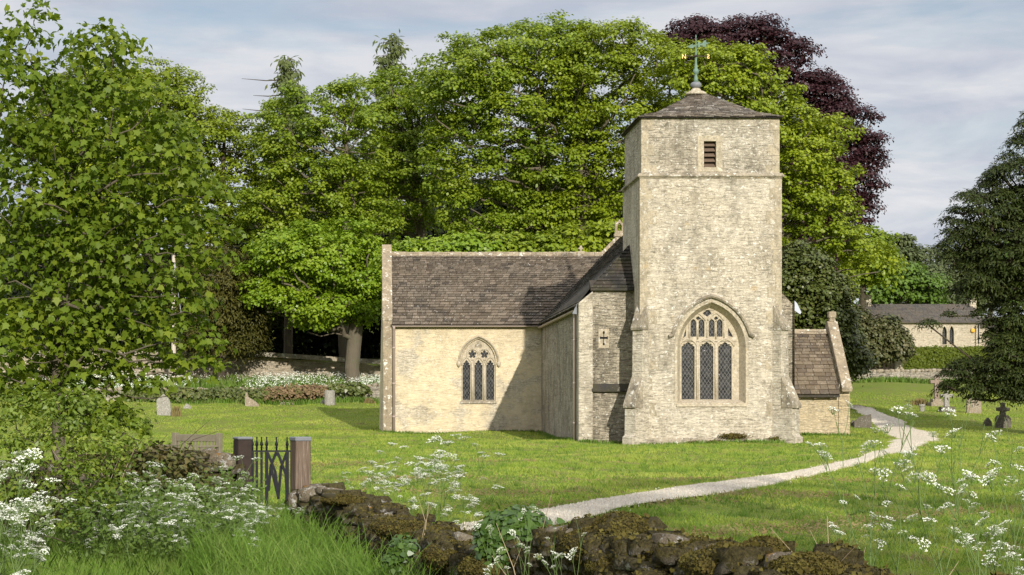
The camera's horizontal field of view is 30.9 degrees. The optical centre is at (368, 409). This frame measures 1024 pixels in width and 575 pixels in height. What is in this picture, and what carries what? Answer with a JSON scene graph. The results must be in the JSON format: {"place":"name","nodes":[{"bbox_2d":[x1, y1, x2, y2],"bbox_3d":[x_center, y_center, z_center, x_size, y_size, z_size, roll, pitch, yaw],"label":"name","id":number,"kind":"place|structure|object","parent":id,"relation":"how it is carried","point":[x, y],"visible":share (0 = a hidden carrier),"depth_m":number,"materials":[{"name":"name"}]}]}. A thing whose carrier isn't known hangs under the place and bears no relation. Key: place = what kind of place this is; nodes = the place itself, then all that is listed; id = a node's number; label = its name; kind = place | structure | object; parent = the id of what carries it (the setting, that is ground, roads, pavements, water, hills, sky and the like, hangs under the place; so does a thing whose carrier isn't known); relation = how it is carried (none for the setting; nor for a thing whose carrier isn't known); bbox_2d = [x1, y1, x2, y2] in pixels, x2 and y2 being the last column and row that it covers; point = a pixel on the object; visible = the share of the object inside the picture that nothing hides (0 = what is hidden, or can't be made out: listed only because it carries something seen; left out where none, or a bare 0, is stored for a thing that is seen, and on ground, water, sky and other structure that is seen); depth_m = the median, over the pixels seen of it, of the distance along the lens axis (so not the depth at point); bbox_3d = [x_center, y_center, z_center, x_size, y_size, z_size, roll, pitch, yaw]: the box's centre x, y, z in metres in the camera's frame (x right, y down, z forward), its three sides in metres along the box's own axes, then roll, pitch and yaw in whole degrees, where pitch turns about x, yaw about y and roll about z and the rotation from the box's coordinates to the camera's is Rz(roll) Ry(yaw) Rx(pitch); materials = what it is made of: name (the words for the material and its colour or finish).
{"place":"outdoors","nodes":[
{"label":"outdoors","id":0,"kind":"place"},
{"bbox_2d":[160,497,475,574],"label":"tall grass","id":1,"kind":"structure","parent":0,"point":[279,539],"depth_m":16.24,"materials":[{"name":"green plant"}]},
{"bbox_2d":[0,317,1023,574],"bbox_3d":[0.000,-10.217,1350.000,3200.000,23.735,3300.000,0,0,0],"label":"ground","id":2,"kind":"structure","parent":0,"point":[876,389],"depth_m":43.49,"materials":[{"name":"green plant"}]},
{"bbox_2d":[0,450,44,574],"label":"cow parsley","id":3,"kind":"object","parent":2,"relation":"on","point":[8,468],"visible":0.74,"depth_m":14.31,"materials":[{"name":"white plant"}]},
{"bbox_2d":[0,448,48,573],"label":"cow parsley","id":4,"kind":"object","parent":2,"relation":"on","point":[19,486],"visible":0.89,"depth_m":13.42,"materials":[{"name":"white plant"}]},
{"bbox_2d":[1,540,48,573],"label":"cow parsley","id":5,"kind":"object","parent":2,"relation":"on","point":[22,553],"visible":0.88,"depth_m":13.49,"materials":[{"name":"white plant"}]},
{"bbox_2d":[10,502,45,564],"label":"cow parsley","id":6,"kind":"object","parent":2,"relation":"on","point":[34,541],"visible":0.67,"depth_m":13.60,"materials":[{"name":"white plant"}]},
{"bbox_2d":[0,462,60,572],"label":"cow parsley","id":7,"kind":"object","parent":2,"relation":"on","point":[30,486],"visible":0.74,"depth_m":14.67,"materials":[{"name":"white plant"}]},
{"bbox_2d":[3,498,61,574],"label":"cow parsley","id":8,"kind":"object","parent":2,"relation":"on","point":[47,535],"visible":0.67,"depth_m":13.73,"materials":[{"name":"white plant"}]},
{"bbox_2d":[0,204,68,347],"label":"evergreen tree","id":9,"kind":"object","parent":2,"relation":"on","point":[11,256],"visible":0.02,"depth_m":143.07,"materials":[{"name":"green plant"}]},
{"bbox_2d":[0,496,76,573],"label":"cow parsley","id":10,"kind":"object","parent":2,"relation":"on","point":[27,505],"visible":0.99,"depth_m":13.19,"materials":[{"name":"white plant"}]},
{"bbox_2d":[2,231,143,355],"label":"evergreen tree","id":11,"kind":"object","parent":2,"relation":"on","point":[18,293],"visible":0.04,"depth_m":137.52,"materials":[{"name":"green plant"}]},
{"bbox_2d":[0,381,149,557],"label":"elder shrub","id":12,"kind":"object","parent":2,"relation":"on","point":[87,465],"visible":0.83,"depth_m":18.37,"materials":[{"name":"green plant"}]},
{"bbox_2d":[44,442,137,540],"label":"dead stems","id":13,"kind":"object","parent":2,"relation":"on","point":[86,493],"visible":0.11,"depth_m":20.22,"materials":[{"name":"plant"}]},
{"bbox_2d":[86,504,122,564],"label":"cow parsley","id":14,"kind":"object","parent":2,"relation":"on","point":[116,535],"visible":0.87,"depth_m":17.76,"materials":[{"name":"white plant"}]},
{"bbox_2d":[0,446,245,532],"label":"field wall","id":15,"kind":"structure","parent":2,"relation":"on","point":[227,459],"depth_m":21.92,"materials":[{"name":"stone"}]},
{"bbox_2d":[0,0,256,510],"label":"maple tree","id":16,"kind":"object","parent":2,"relation":"on","point":[55,244],"visible":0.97,"depth_m":21.23,"materials":[{"name":"green plant"}]},
{"bbox_2d":[110,501,147,569],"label":"cow parsley","id":17,"kind":"object","parent":2,"relation":"on","point":[124,519],"visible":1,"depth_m":17.38,"materials":[{"name":"white plant"}]},
{"bbox_2d":[116,461,163,554],"bbox_3d":[-2.276,1.020,18.541,0.718,1.003,0.376,0,0,35],"label":"cow parsley","id":18,"kind":"object","parent":2,"relation":"on","point":[147,473],"visible":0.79,"depth_m":18.56,"materials":[{"name":"white plant"}]},
{"bbox_2d":[7,53,300,356],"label":"sycamore tree","id":19,"kind":"object","parent":2,"relation":"on","point":[219,135],"visible":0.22,"depth_m":114.50,"materials":[{"name":"green leaf"},{"name":"dark bark"}]},
{"bbox_2d":[86,418,221,519],"bbox_3d":[-2.507,0.858,21.479,1.638,1.523,1.054,0,0,0],"label":"bramble bush","id":20,"kind":"object","parent":2,"relation":"on","point":[165,456],"visible":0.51,"depth_m":21.28,"materials":[{"name":"green plant"}]},
{"bbox_2d":[57,454,266,559],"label":"undergrowth","id":21,"kind":"object","parent":2,"relation":"on","point":[115,522],"visible":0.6,"depth_m":18.53,"materials":[{"name":"green plant"}]},
{"bbox_2d":[156,394,170,414],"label":"headstone","id":22,"kind":"object","parent":2,"relation":"on","point":[163,405],"visible":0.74,"depth_m":86.48,"materials":[{"name":"grey stone"}]},
{"bbox_2d":[98,234,230,355],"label":"evergreen tree","id":23,"kind":"object","parent":2,"relation":"on","point":[147,266],"visible":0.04,"depth_m":133.97,"materials":[{"name":"green plant"}]},
{"bbox_2d":[157,492,197,566],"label":"cow parsley","id":24,"kind":"object","parent":2,"relation":"on","point":[178,514],"visible":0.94,"depth_m":17.76,"materials":[{"name":"white plant"}]},
{"bbox_2d":[153,478,202,546],"bbox_3d":[-1.887,1.104,18.470,0.296,0.840,0.608,0,0,41],"label":"cow parsley","id":25,"kind":"object","parent":2,"relation":"on","point":[195,503],"visible":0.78,"depth_m":18.47,"materials":[{"name":"white plant"}]},
{"bbox_2d":[0,350,380,383],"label":"wall","id":26,"kind":"structure","parent":2,"relation":"on","point":[278,363],"depth_m":110.47,"materials":[{"name":"stone"}]},
{"bbox_2d":[161,433,222,456],"bbox_3d":[-3.608,0.853,36.791,1.310,0.751,0.630,0,0,38],"label":"garden bench","id":27,"kind":"object","parent":2,"relation":"on","point":[217,438],"visible":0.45,"depth_m":36.92,"materials":[{"name":"brown wood"}]},
{"bbox_2d":[14,372,379,400],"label":"bank greenery","id":28,"kind":"object","parent":2,"relation":"on","point":[233,382],"visible":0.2,"depth_m":105.22,"materials":[{"name":"green plant"}]},
{"bbox_2d":[34,371,379,388],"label":"bank flowers","id":29,"kind":"object","parent":2,"relation":"on","point":[284,378],"visible":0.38,"depth_m":105.52,"materials":[{"name":"white plant"}]},
{"bbox_2d":[145,241,278,379],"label":"yew tree","id":30,"kind":"object","parent":2,"relation":"on","point":[238,322],"visible":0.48,"depth_m":106.73,"materials":[{"name":"green plant"}]},
{"bbox_2d":[66,383,379,401],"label":"wall","id":31,"kind":"structure","parent":2,"relation":"on","point":[375,388],"depth_m":98.10,"materials":[{"name":"stone"}]},
{"bbox_2d":[120,382,372,402],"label":"ivy","id":32,"kind":"object","parent":31,"relation":"attached to","point":[236,392],"visible":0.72,"depth_m":97.42,"materials":[{"name":"green plant"}]},
{"bbox_2d":[259,383,328,402],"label":"ivy","id":33,"kind":"object","parent":31,"relation":"attached to","point":[296,391],"visible":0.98,"depth_m":97.32,"materials":[{"name":"brown plant"}]},
{"bbox_2d":[198,455,260,525],"bbox_3d":[-1.450,0.993,19.237,0.678,1.034,0.367,0,0,-6],"label":"cow parsley","id":34,"kind":"object","parent":2,"relation":"on","point":[205,490],"visible":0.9,"depth_m":19.23,"materials":[{"name":"white plant"}]},
{"bbox_2d":[232,437,252,501],"bbox_3d":[-1.538,1.005,22.500,0.200,1.336,0.200,0,0,-24],"label":"gate post","id":35,"kind":"object","parent":2,"relation":"on","point":[242,446],"visible":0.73,"depth_m":22.42,"materials":[{"name":"brown wood"}]},
{"bbox_2d":[252,437,290,516],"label":"iron gate","id":36,"kind":"structure","parent":35,"relation":"attached to","point":[277,482],"depth_m":22.49,"materials":[{"name":"black metal"}]},
{"bbox_2d":[216,205,332,352],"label":"evergreen tree","id":37,"kind":"object","parent":2,"relation":"on","point":[279,318],"visible":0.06,"depth_m":134.49,"materials":[{"name":"green plant"}]},
{"bbox_2d":[230,267,335,359],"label":"evergreen tree","id":38,"kind":"object","parent":2,"relation":"on","point":[278,344],"visible":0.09,"depth_m":138.39,"materials":[{"name":"green plant"}]},
{"bbox_2d":[242,55,326,358],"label":"larch tree","id":39,"kind":"object","parent":2,"relation":"on","point":[286,75],"visible":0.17,"depth_m":121.70,"materials":[{"name":"green plant"}]},
{"bbox_2d":[289,437,311,491],"bbox_3d":[-0.830,1.013,22.501,0.220,1.352,0.215,0,0,-24],"label":"gate post","id":40,"kind":"object","parent":2,"relation":"on","point":[300,463],"visible":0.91,"depth_m":22.41,"materials":[{"name":"brown wood"}]},
{"bbox_2d":[229,214,384,382],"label":"sycamore tree","id":41,"kind":"object","parent":2,"relation":"on","point":[352,307],"visible":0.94,"depth_m":104.65,"materials":[{"name":"green plant"}]},
{"bbox_2d":[221,74,416,362],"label":"sycamore tree","id":42,"kind":"object","parent":2,"relation":"on","point":[334,170],"visible":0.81,"depth_m":111.00,"materials":[{"name":"green plant"}]},
{"bbox_2d":[270,320,380,358],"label":"evergreen tree","id":43,"kind":"object","parent":2,"relation":"on","point":[327,345],"visible":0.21,"depth_m":143.60,"materials":[{"name":"green plant"}]},
{"bbox_2d":[324,390,334,404],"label":"pillar stone","id":44,"kind":"object","parent":2,"relation":"on","point":[329,397],"visible":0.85,"depth_m":95.05,"materials":[{"name":"grey stone"}]},
{"bbox_2d":[358,442,406,493],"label":"cow parsley","id":45,"kind":"object","parent":2,"relation":"on","point":[396,457],"visible":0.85,"depth_m":22.43,"materials":[{"name":"white plant"}]},
{"bbox_2d":[355,29,418,244],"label":"larch tree","id":46,"kind":"object","parent":2,"relation":"on","point":[392,57],"visible":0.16,"depth_m":129.63,"materials":[{"name":"green plant"}]},
{"bbox_2d":[332,196,454,336],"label":"evergreen tree","id":47,"kind":"object","parent":2,"relation":"on","point":[428,233],"visible":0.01,"depth_m":138.54,"materials":[{"name":"green plant"}]},
{"bbox_2d":[329,65,477,243],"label":"sycamore tree","id":48,"kind":"object","parent":2,"relation":"on","point":[396,161],"visible":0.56,"depth_m":116.90,"materials":[{"name":"green plant"}]},
{"bbox_2d":[409,456,449,512],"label":"cow parsley","id":49,"kind":"object","parent":2,"relation":"on","point":[421,471],"visible":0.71,"depth_m":22.04,"materials":[{"name":"white plant"}]},
{"bbox_2d":[366,229,511,276],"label":"bush","id":50,"kind":"object","parent":2,"relation":"on","point":[471,241],"visible":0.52,"depth_m":97.03,"materials":[{"name":"green plant"}]},
{"bbox_2d":[419,454,464,521],"bbox_3d":[0.837,0.993,21.197,0.422,0.965,0.750,0,0,25],"label":"cow parsley","id":51,"kind":"object","parent":2,"relation":"on","point":[447,475],"visible":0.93,"depth_m":21.07,"materials":[{"name":"white plant"}]},
{"bbox_2d":[419,464,465,525],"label":"cow parsley","id":52,"kind":"object","parent":2,"relation":"on","point":[452,491],"visible":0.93,"depth_m":21.23,"materials":[{"name":"white plant"}]},
{"bbox_2d":[424,453,463,518],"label":"cow parsley","id":53,"kind":"object","parent":2,"relation":"on","point":[440,462],"visible":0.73,"depth_m":22.32,"materials":[{"name":"white plant"}]},
{"bbox_2d":[426,430,469,522],"bbox_3d":[0.914,0.847,21.813,0.491,1.194,0.791,0,0,-14],"label":"cow parsley","id":54,"kind":"object","parent":2,"relation":"on","point":[434,438],"visible":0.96,"depth_m":21.87,"materials":[{"name":"white plant"}]},
{"bbox_2d":[422,166,497,235],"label":"evergreen tree","id":55,"kind":"object","parent":2,"relation":"on","point":[474,182],"visible":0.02,"depth_m":141.80,"materials":[{"name":"green plant"}]},
{"bbox_2d":[446,443,502,526],"bbox_3d":[1.250,0.925,21.456,0.647,1.062,0.366,0,0,17],"label":"cow parsley","id":56,"kind":"object","parent":2,"relation":"on","point":[458,476],"visible":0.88,"depth_m":21.50,"materials":[{"name":"white plant"}]},
{"bbox_2d":[472,524,504,574],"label":"cow parsley","id":57,"kind":"object","parent":2,"relation":"on","point":[490,566],"visible":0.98,"depth_m":9.55,"materials":[{"name":"white plant"}]},
{"bbox_2d":[389,9,615,241],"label":"sycamore tree","id":58,"kind":"object","parent":2,"relation":"on","point":[489,87],"visible":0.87,"depth_m":108.33,"materials":[{"name":"green plant"}]},
{"bbox_2d":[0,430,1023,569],"bbox_3d":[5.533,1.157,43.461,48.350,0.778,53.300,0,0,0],"label":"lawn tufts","id":59,"kind":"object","parent":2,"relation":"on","point":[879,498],"visible":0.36,"depth_m":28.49,"materials":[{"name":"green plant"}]},
{"bbox_2d":[0,521,1023,574],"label":"long grass","id":60,"kind":"structure","parent":2,"relation":"on","point":[146,567],"depth_m":17.82,"materials":[{"name":"green plant"}]},
{"bbox_2d":[507,506,537,573],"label":"cow parsley","id":61,"kind":"object","parent":2,"relation":"on","point":[518,538],"visible":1,"depth_m":10.82,"materials":[{"name":"white plant"}]},
{"bbox_2d":[469,228,577,252],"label":"bush","id":62,"kind":"object","parent":2,"relation":"on","point":[527,242],"visible":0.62,"depth_m":97.13,"materials":[{"name":"green plant"}]},
{"bbox_2d":[461,161,596,241],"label":"evergreen tree","id":63,"kind":"object","parent":2,"relation":"on","point":[479,209],"depth_m":133.79,"materials":[{"name":"green plant"}]},
{"bbox_2d":[533,513,586,574],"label":"cow parsley","id":64,"kind":"object","parent":2,"relation":"on","point":[561,557],"visible":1,"depth_m":10.59,"materials":[{"name":"white plant"}]},
{"bbox_2d":[119,375,1003,444],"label":"wall foot grass","id":65,"kind":"structure","parent":2,"relation":"on","point":[874,379],"depth_m":97.10,"materials":[{"name":"green plant"}]},
{"bbox_2d":[548,218,622,251],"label":"bush","id":66,"kind":"object","parent":2,"relation":"on","point":[600,238],"visible":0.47,"depth_m":97.11,"materials":[{"name":"green plant"}]},
{"bbox_2d":[522,15,687,239],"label":"sycamore tree","id":67,"kind":"object","parent":2,"relation":"on","point":[622,61],"visible":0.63,"depth_m":107.59,"materials":[{"name":"green plant"}]},
{"bbox_2d":[379,35,851,444],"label":"stone church","id":68,"kind":"structure","parent":2,"relation":"on","point":[667,312],"depth_m":59.50,"materials":[{"name":"beige stone"}]},
{"bbox_2d":[457,335,500,402],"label":"transept window","id":69,"kind":"structure","parent":68,"relation":"in","point":[478,362],"depth_m":72.59,"materials":[{"name":"stone"}]},
{"bbox_2d":[668,294,754,406],"bbox_3d":[10.825,-1.858,58.385,2.745,3.554,0.630,0,0,0],"label":"west window","id":70,"kind":"structure","parent":68,"relation":"in","point":[711,342],"depth_m":58.54,"materials":[{"name":"stone"}]},
{"bbox_2d":[254,458,1023,565],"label":"grass clippings","id":71,"kind":"object","parent":2,"relation":"on","point":[785,523],"depth_m":24.87,"materials":[{"name":"green plant"}]},
{"bbox_2d":[284,482,1010,574],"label":"field wall","id":72,"kind":"structure","parent":2,"relation":"on","point":[622,542],"depth_m":10.88,"materials":[{"name":"stone"}]},
{"bbox_2d":[381,532,420,574],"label":"ivy","id":73,"kind":"object","parent":72,"relation":"attached to","point":[407,548],"visible":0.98,"depth_m":13.54,"materials":[{"name":"green plant"}]},
{"bbox_2d":[468,503,564,568],"bbox_3d":[0.988,0.905,12.306,0.650,0.584,0.468,0,0,0],"label":"ivy","id":74,"kind":"object","parent":72,"relation":"on","point":[506,520],"visible":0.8,"depth_m":12.18,"materials":[{"name":"green plant"}]},
{"bbox_2d":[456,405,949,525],"bbox_3d":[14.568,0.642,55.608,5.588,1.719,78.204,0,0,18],"label":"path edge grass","id":75,"kind":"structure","parent":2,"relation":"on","point":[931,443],"depth_m":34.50,"materials":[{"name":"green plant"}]},
{"bbox_2d":[658,11,894,269],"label":"copper beech","id":76,"kind":"object","parent":2,"relation":"on","point":[762,30],"visible":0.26,"depth_m":122.69,"materials":[{"name":"purple plant"}]},
{"bbox_2d":[643,36,910,277],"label":"sycamore tree","id":77,"kind":"object","parent":2,"relation":"on","point":[740,72],"visible":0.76,"depth_m":102.85,"materials":[{"name":"green leaf"},{"name":"grey bark"}]},
{"bbox_2d":[782,239,879,386],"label":"holly tree","id":78,"kind":"object","parent":2,"relation":"on","point":[813,285],"visible":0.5,"depth_m":90.87,"materials":[{"name":"green plant"}]},
{"bbox_2d":[819,258,860,316],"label":"laburnum tree","id":79,"kind":"object","parent":2,"relation":"on","point":[855,278],"visible":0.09,"depth_m":127.05,"materials":[{"name":"green plant"}]},
{"bbox_2d":[805,393,914,564],"bbox_3d":[2.876,0.670,10.759,0.633,1.525,0.451,0,0,29],"label":"cow parsley","id":80,"kind":"object","parent":2,"relation":"on","point":[825,458],"visible":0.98,"depth_m":10.74,"materials":[{"name":"green plant"}]},
{"bbox_2d":[828,495,895,565],"bbox_3d":[2.753,0.960,10.311,0.402,0.986,0.341,1,5,33],"label":"cow parsley","id":81,"kind":"object","parent":2,"relation":"on","point":[840,533],"visible":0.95,"depth_m":10.32,"materials":[{"name":"white plant"}]},
{"bbox_2d":[853,414,871,427],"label":"headstone","id":82,"kind":"object","parent":2,"relation":"on","point":[864,421],"visible":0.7,"depth_m":77.24,"materials":[{"name":"grey stone"}]},
{"bbox_2d":[831,224,905,309],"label":"hillside tree","id":83,"kind":"object","parent":2,"relation":"on","point":[884,275],"visible":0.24,"depth_m":148.95,"materials":[{"name":"green plant"}]},
{"bbox_2d":[849,303,918,369],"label":"ivy bush","id":84,"kind":"object","parent":2,"relation":"on","point":[889,338],"visible":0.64,"depth_m":121.05,"materials":[{"name":"green plant"}]},
{"bbox_2d":[880,232,928,303],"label":"hillside tree","id":85,"kind":"object","parent":2,"relation":"on","point":[908,248],"visible":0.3,"depth_m":188.61,"materials":[{"name":"green plant"}]},
{"bbox_2d":[855,261,955,303],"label":"hillside tree","id":86,"kind":"object","parent":2,"relation":"on","point":[916,279],"visible":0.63,"depth_m":163.42,"materials":[{"name":"green plant"}]},
{"bbox_2d":[850,368,974,381],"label":"back wall","id":87,"kind":"structure","parent":2,"relation":"on","point":[919,373],"depth_m":111.68,"materials":[{"name":"stone"}]},
{"bbox_2d":[869,478,977,574],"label":"cow parsley","id":88,"kind":"object","parent":2,"relation":"on","point":[913,516],"visible":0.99,"depth_m":9.15,"materials":[{"name":"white plant"}]},
{"bbox_2d":[855,295,999,347],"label":"stone cottage","id":89,"kind":"structure","parent":2,"relation":"on","point":[960,332],"depth_m":150.20,"materials":[{"name":"beige stone"}]},
{"bbox_2d":[927,376,943,405],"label":"stone cross","id":90,"kind":"object","parent":2,"relation":"on","point":[937,401],"visible":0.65,"depth_m":96.34,"materials":[{"name":"beige stone"}]},
{"bbox_2d":[913,241,960,270],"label":"hillside tree","id":91,"kind":"object","parent":2,"relation":"on","point":[932,254],"visible":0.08,"depth_m":203.67,"materials":[{"name":"green plant"}]},
{"bbox_2d":[881,396,999,574],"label":"cow parsley","id":92,"kind":"object","parent":2,"relation":"on","point":[911,454],"visible":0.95,"depth_m":9.98,"materials":[{"name":"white plant"}]},
{"bbox_2d":[898,261,993,316],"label":"hillside tree","id":93,"kind":"object","parent":2,"relation":"on","point":[939,267],"visible":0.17,"depth_m":173.04,"materials":[{"name":"green plant"}]},
{"bbox_2d":[938,391,954,411],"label":"stone cross","id":94,"kind":"object","parent":2,"relation":"on","point":[946,402],"visible":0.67,"depth_m":88.50,"materials":[{"name":"stone"}]},
{"bbox_2d":[902,345,1014,368],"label":"clipped hedge","id":95,"kind":"object","parent":2,"relation":"on","point":[935,357],"visible":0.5,"depth_m":123.95,"materials":[{"name":"green plant"}]},
{"bbox_2d":[911,111,1023,409],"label":"great yew","id":96,"kind":"object","parent":2,"relation":"on","point":[997,273],"visible":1,"depth_m":73.24,"materials":[{"name":"green plant"}]},
{"bbox_2d":[917,420,1023,574],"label":"cow parsley","id":97,"kind":"object","parent":2,"relation":"on","point":[993,471],"visible":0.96,"depth_m":9.58,"materials":[{"name":"green plant"}]},
{"bbox_2d":[966,399,980,413],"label":"headstone","id":98,"kind":"object","parent":2,"relation":"on","point":[975,409],"visible":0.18,"depth_m":87.51,"materials":[{"name":"stone"}]},
{"bbox_2d":[952,459,999,574],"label":"cow parsley","id":99,"kind":"object","parent":2,"relation":"on","point":[979,543],"visible":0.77,"depth_m":10.67,"materials":[{"name":"white plant"}]},
{"bbox_2d":[934,474,1023,574],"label":"cow parsley","id":100,"kind":"object","parent":2,"relation":"on","point":[1001,530],"visible":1,"depth_m":8.36,"materials":[{"name":"white plant"}]},
{"bbox_2d":[981,430,1023,574],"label":"cow parsley","id":101,"kind":"object","parent":2,"relation":"on","point":[1001,548],"visible":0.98,"depth_m":8.78,"materials":[{"name":"white plant"}]},
{"bbox_2d":[995,403,1010,427],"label":"headstone","id":102,"kind":"object","parent":2,"relation":"on","point":[1002,417],"visible":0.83,"depth_m":78.08,"materials":[{"name":"grey stone"}]},
{"bbox_2d":[0,0,1023,317],"label":"sky","id":103,"kind":"structure","parent":0,"point":[946,77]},
{"bbox_2d":[457,405,942,529],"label":"path","id":104,"kind":"structure","parent":0,"point":[670,495],"depth_m":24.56,"materials":[{"name":"beige gravel"}]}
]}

